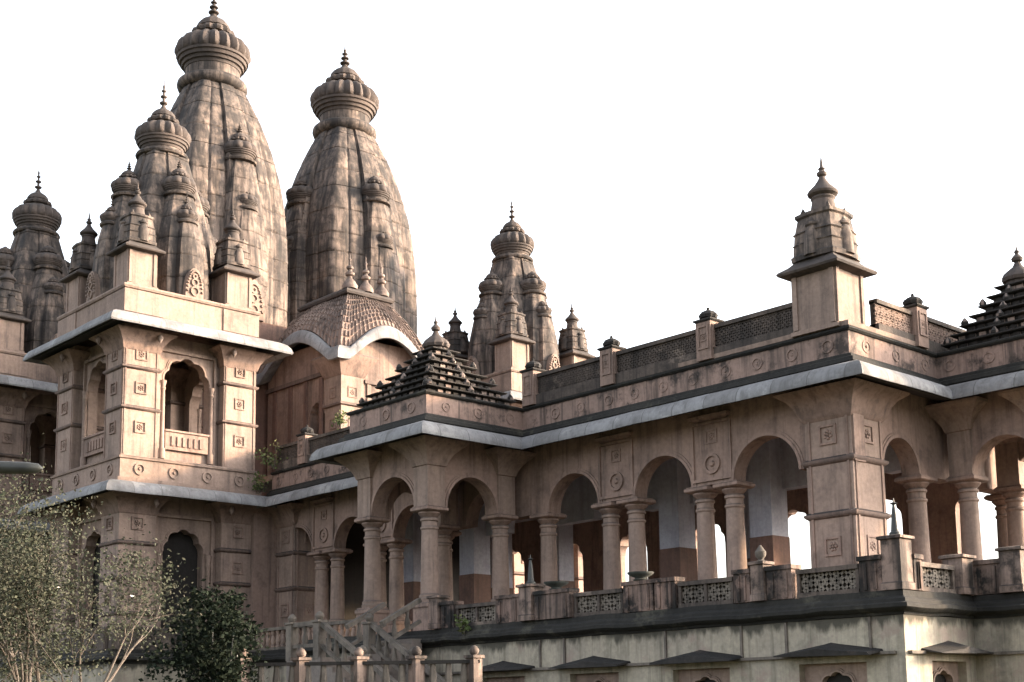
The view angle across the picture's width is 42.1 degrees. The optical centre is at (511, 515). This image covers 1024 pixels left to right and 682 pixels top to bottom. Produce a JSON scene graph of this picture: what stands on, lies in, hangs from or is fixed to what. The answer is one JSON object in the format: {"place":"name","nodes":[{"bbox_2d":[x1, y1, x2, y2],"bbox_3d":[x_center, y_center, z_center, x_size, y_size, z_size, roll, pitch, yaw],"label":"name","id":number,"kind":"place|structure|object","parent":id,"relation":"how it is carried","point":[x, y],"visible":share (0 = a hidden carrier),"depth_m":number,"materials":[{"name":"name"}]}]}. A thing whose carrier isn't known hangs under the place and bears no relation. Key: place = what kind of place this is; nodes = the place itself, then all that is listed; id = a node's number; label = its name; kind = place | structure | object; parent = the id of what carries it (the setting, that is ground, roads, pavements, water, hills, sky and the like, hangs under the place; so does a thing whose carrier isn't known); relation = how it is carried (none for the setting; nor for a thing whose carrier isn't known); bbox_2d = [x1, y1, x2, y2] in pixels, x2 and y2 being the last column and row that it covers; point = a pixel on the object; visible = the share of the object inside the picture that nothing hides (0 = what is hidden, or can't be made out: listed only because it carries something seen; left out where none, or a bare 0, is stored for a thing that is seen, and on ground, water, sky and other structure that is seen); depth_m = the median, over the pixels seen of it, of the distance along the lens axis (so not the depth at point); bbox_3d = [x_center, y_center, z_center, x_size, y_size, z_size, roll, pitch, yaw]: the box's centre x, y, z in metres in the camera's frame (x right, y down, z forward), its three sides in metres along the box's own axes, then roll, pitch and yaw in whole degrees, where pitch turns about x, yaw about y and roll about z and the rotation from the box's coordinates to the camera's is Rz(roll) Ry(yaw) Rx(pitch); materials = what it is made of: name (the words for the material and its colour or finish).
{"place":"outdoors","nodes":[
{"label":"outdoors","id":0,"kind":"place"},
{"bbox_2d":[170,0,287,495],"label":"great spire","id":1,"kind":"structure","parent":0,"point":[228,153],"depth_m":64.86,"materials":[{"name":"brown stone"}]},
{"bbox_2d":[284,47,416,334],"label":"great spire","id":2,"kind":"structure","parent":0,"point":[344,200],"depth_m":69.69,"materials":[{"name":"stone"}]},
{"bbox_2d":[0,0,1023,581],"label":"sky","id":3,"kind":"structure","parent":0,"point":[659,160],"materials":[{"name":"white"}]},
{"bbox_2d":[481,368,583,593],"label":"corner pavilion","id":4,"kind":"structure","parent":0,"point":[508,381],"depth_m":65.51,"materials":[{"name":"stone"}]},
{"bbox_2d":[442,307,468,365],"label":"pinnacle","id":5,"kind":"object","parent":4,"relation":"on","point":[455,337],"visible":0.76,"depth_m":69.54,"materials":[{"name":"stone"}]},
{"bbox_2d":[488,287,535,371],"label":"pinnacle","id":6,"kind":"object","parent":4,"relation":"on","point":[511,342],"visible":0.99,"depth_m":66.29,"materials":[{"name":"stone"}]},
{"bbox_2d":[467,196,559,375],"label":"cluster spire","id":7,"kind":"structure","parent":4,"relation":"on","point":[512,248],"depth_m":68.49,"materials":[{"name":"stone"}]},
{"bbox_2d":[558,303,595,366],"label":"pinnacle","id":8,"kind":"object","parent":4,"relation":"on","point":[572,344],"visible":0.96,"depth_m":69.26,"materials":[{"name":"stone"}]},
{"label":"ground","id":9,"kind":"structure","parent":0,"visible":0},
{"bbox_2d":[0,461,42,473],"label":"garden lamp","id":10,"kind":"object","parent":9,"relation":"on","point":[8,467],"visible":1,"depth_m":13.94,"materials":[{"name":"metal"}]},
{"bbox_2d":[0,433,206,681],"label":"garden tree","id":11,"kind":"object","parent":9,"relation":"on","point":[27,590],"visible":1,"depth_m":18.10,"materials":[{"name":"green plant"}]},
{"bbox_2d":[138,578,270,681],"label":"dark shrub","id":12,"kind":"object","parent":9,"relation":"on","point":[220,668],"visible":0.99,"depth_m":22.60,"materials":[{"name":"green plant"}]},
{"bbox_2d":[233,645,484,681],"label":"garden fence","id":13,"kind":"object","parent":9,"relation":"on","point":[300,665],"visible":0.9,"depth_m":22.92,"materials":[{"name":"stone"}]},
{"bbox_2d":[284,598,444,681],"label":"staircase","id":14,"kind":"structure","parent":9,"relation":"on","point":[390,648],"depth_m":37.78,"materials":[{"name":"stone"}]},
{"bbox_2d":[0,589,1023,681],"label":"terrace","id":15,"kind":"structure","parent":9,"relation":"on","point":[900,635],"depth_m":30.49,"materials":[{"name":"stone"}]},
{"bbox_2d":[0,349,57,637],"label":"corner pavilion","id":16,"kind":"structure","parent":15,"relation":"on","point":[28,406],"depth_m":61.13,"materials":[{"name":"stone"}]},
{"bbox_2d":[0,260,31,352],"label":"pinnacle","id":17,"kind":"object","parent":16,"relation":"on","point":[14,321],"visible":1,"depth_m":61.48,"materials":[{"name":"stone"}]},
{"bbox_2d":[0,170,69,352],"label":"cluster spire","id":18,"kind":"structure","parent":16,"relation":"on","point":[39,265],"depth_m":63.84,"materials":[{"name":"stone"}]},
{"bbox_2d":[0,626,107,658],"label":"pavilion parapet","id":19,"kind":"structure","parent":15,"relation":"on","point":[104,645],"depth_m":49.44,"materials":[{"name":"beige stone"}]},
{"bbox_2d":[17,282,292,651],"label":"corner pavilion","id":20,"kind":"structure","parent":15,"relation":"on","point":[139,369],"depth_m":53.19,"materials":[{"name":"stone"}]},
{"bbox_2d":[59,212,97,311],"bbox_3d":[-17.967,-10.661,56.279,1.740,4.550,1.740,7,-11,-42],"label":"pinnacle","id":21,"kind":"object","parent":20,"relation":"on","point":[75,280],"visible":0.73,"depth_m":55.70,"materials":[{"name":"stone"}]},
{"bbox_2d":[106,183,165,288],"bbox_3d":[-15.010,-11.169,53.116,1.740,4.550,1.740,7,-11,-42],"label":"pinnacle","id":22,"kind":"object","parent":20,"relation":"on","point":[136,253],"visible":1,"depth_m":52.58,"materials":[{"name":"stone"}]},
{"bbox_2d":[85,77,217,301],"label":"cluster spire","id":23,"kind":"structure","parent":20,"relation":"on","point":[177,208],"depth_m":54.78,"materials":[{"name":"stone"}]},
{"bbox_2d":[208,209,260,309],"bbox_3d":[-11.807,-10.785,56.049,1.740,4.550,1.740,7,-11,-42],"label":"pinnacle","id":24,"kind":"object","parent":20,"relation":"on","point":[232,275],"visible":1,"depth_m":55.51,"materials":[{"name":"stone"}]},
{"bbox_2d":[247,471,271,492],"bbox_3d":[-10.461,-1.349,54.309,1.107,0.852,1.189,7,-11,-42],"label":"wild weed","id":25,"kind":"object","parent":20,"relation":"on","point":[257,484],"visible":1,"depth_m":54.22,"materials":[{"name":"green plant"}]},
{"bbox_2d":[108,626,235,649],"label":"pavilion parapet","id":26,"kind":"structure","parent":15,"relation":"on","point":[168,635],"depth_m":48.68,"materials":[{"name":"beige stone"}]},
{"bbox_2d":[249,619,355,651],"bbox_3d":[-7.426,4.399,48.654,0.240,0.850,7.940,7,-11,-42],"label":"recess balustrade","id":27,"kind":"object","parent":15,"relation":"on","point":[267,641],"visible":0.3,"depth_m":49.84,"materials":[{"name":"stone"}]},
{"bbox_2d":[309,316,535,634],"bbox_3d":[-2.725,-1.324,43.692,5.396,10.980,5.949,7,-11,-42],"label":"entrance porch","id":28,"kind":"object","parent":15,"relation":"on","point":[435,423],"visible":0.96,"depth_m":43.05,"materials":[{"name":"beige stone"}]},
{"bbox_2d":[454,614,471,634],"bbox_3d":[-1.393,3.070,37.553,0.547,0.580,0.602,1,-9,-12],"label":"wild weed","id":29,"kind":"object","parent":15,"relation":"on","point":[464,622],"visible":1,"depth_m":37.50,"materials":[{"name":"green plant"}]},
{"bbox_2d":[482,661,534,681],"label":"window","id":30,"kind":"structure","parent":15,"relation":"in","point":[502,665],"depth_m":36.31,"materials":[{"name":"stone"}]},
{"bbox_2d":[548,656,630,681],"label":"window","id":31,"kind":"structure","parent":15,"relation":"in","point":[593,661],"depth_m":33.88,"materials":[{"name":"stone"}]},
{"bbox_2d":[249,319,1007,646],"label":"temple hall","id":32,"kind":"structure","parent":15,"relation":"on","point":[837,436],"depth_m":40.91,"materials":[{"name":"beige stone"}]},
{"bbox_2d":[275,425,349,470],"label":"roof parapet","id":33,"kind":"structure","parent":32,"relation":"on","point":[305,446],"depth_m":53.38,"materials":[{"name":"beige stone"}]},
{"bbox_2d":[255,440,287,469],"bbox_3d":[-9.856,-2.480,54.585,1.306,1.318,1.185,7,-11,-42],"label":"wild weed","id":34,"kind":"object","parent":33,"relation":"on","point":[269,462],"visible":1,"depth_m":54.47,"materials":[{"name":"green plant"}]},
{"bbox_2d":[331,410,351,429],"bbox_3d":[-6.625,-3.708,51.646,0.800,0.736,1.020,1,-9,-14],"label":"wild weed","id":35,"kind":"object","parent":33,"relation":"on","point":[341,420],"visible":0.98,"depth_m":51.54,"materials":[{"name":"green plant"}]},
{"bbox_2d":[256,256,422,492],"bbox_3d":[-7.766,-6.397,61.624,5.730,10.930,7.030,7,-11,-42],"label":"antechamber","id":36,"kind":"object","parent":32,"relation":"on","point":[349,344],"visible":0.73,"depth_m":59.75,"materials":[{"name":"beige stone"}]},
{"bbox_2d":[519,302,793,407],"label":"roof parapet","id":37,"kind":"structure","parent":32,"relation":"on","point":[706,339],"depth_m":40.03,"materials":[{"name":"beige stone"}]},
{"bbox_2d":[776,157,877,337],"bbox_3d":[8.606,-7.418,36.496,1.966,5.142,1.966,7,-11,-42],"label":"pinnacle","id":38,"kind":"object","parent":32,"relation":"on","point":[826,273],"visible":0.98,"depth_m":35.89,"materials":[{"name":"stone"}]},
{"bbox_2d":[868,293,965,352],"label":"roof parapet","id":39,"kind":"structure","parent":32,"relation":"on","point":[909,319],"depth_m":37.29,"materials":[{"name":"beige stone"}]},
{"bbox_2d":[649,650,741,681],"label":"window","id":40,"kind":"structure","parent":15,"relation":"in","point":[713,674],"depth_m":31.38,"materials":[{"name":"stone"}]},
{"bbox_2d":[426,498,1023,628],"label":"terrace balustrade","id":41,"kind":"object","parent":15,"relation":"on","point":[896,563],"visible":0.98,"depth_m":30.28,"materials":[{"name":"stone"}]},
{"bbox_2d":[544,581,568,589],"bbox_3d":[1.178,1.873,35.395,0.680,0.205,0.670,7,-11,-42],"label":"planter bowl","id":42,"kind":"object","parent":41,"relation":"on","point":[555,584],"visible":0.93,"depth_m":35.20,"materials":[{"name":"stone"}]},
{"bbox_2d":[627,571,653,580],"bbox_3d":[3.213,1.524,33.218,0.680,0.205,0.670,7,-11,-42],"label":"planter bowl","id":43,"kind":"object","parent":41,"relation":"on","point":[640,575],"visible":0.92,"depth_m":33.03,"materials":[{"name":"stone"}]},
{"bbox_2d":[773,643,882,681],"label":"window","id":44,"kind":"structure","parent":15,"relation":"in","point":[857,671],"depth_m":28.77,"materials":[{"name":"stone"}]},
{"bbox_2d":[921,641,992,681],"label":"window","id":45,"kind":"structure","parent":15,"relation":"in","point":[942,671],"depth_m":28.68,"materials":[{"name":"stone"}]},
{"bbox_2d":[925,245,1023,595],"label":"side porch","id":46,"kind":"object","parent":15,"relation":"on","point":[978,417],"visible":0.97,"depth_m":37.23,"materials":[{"name":"beige stone"}]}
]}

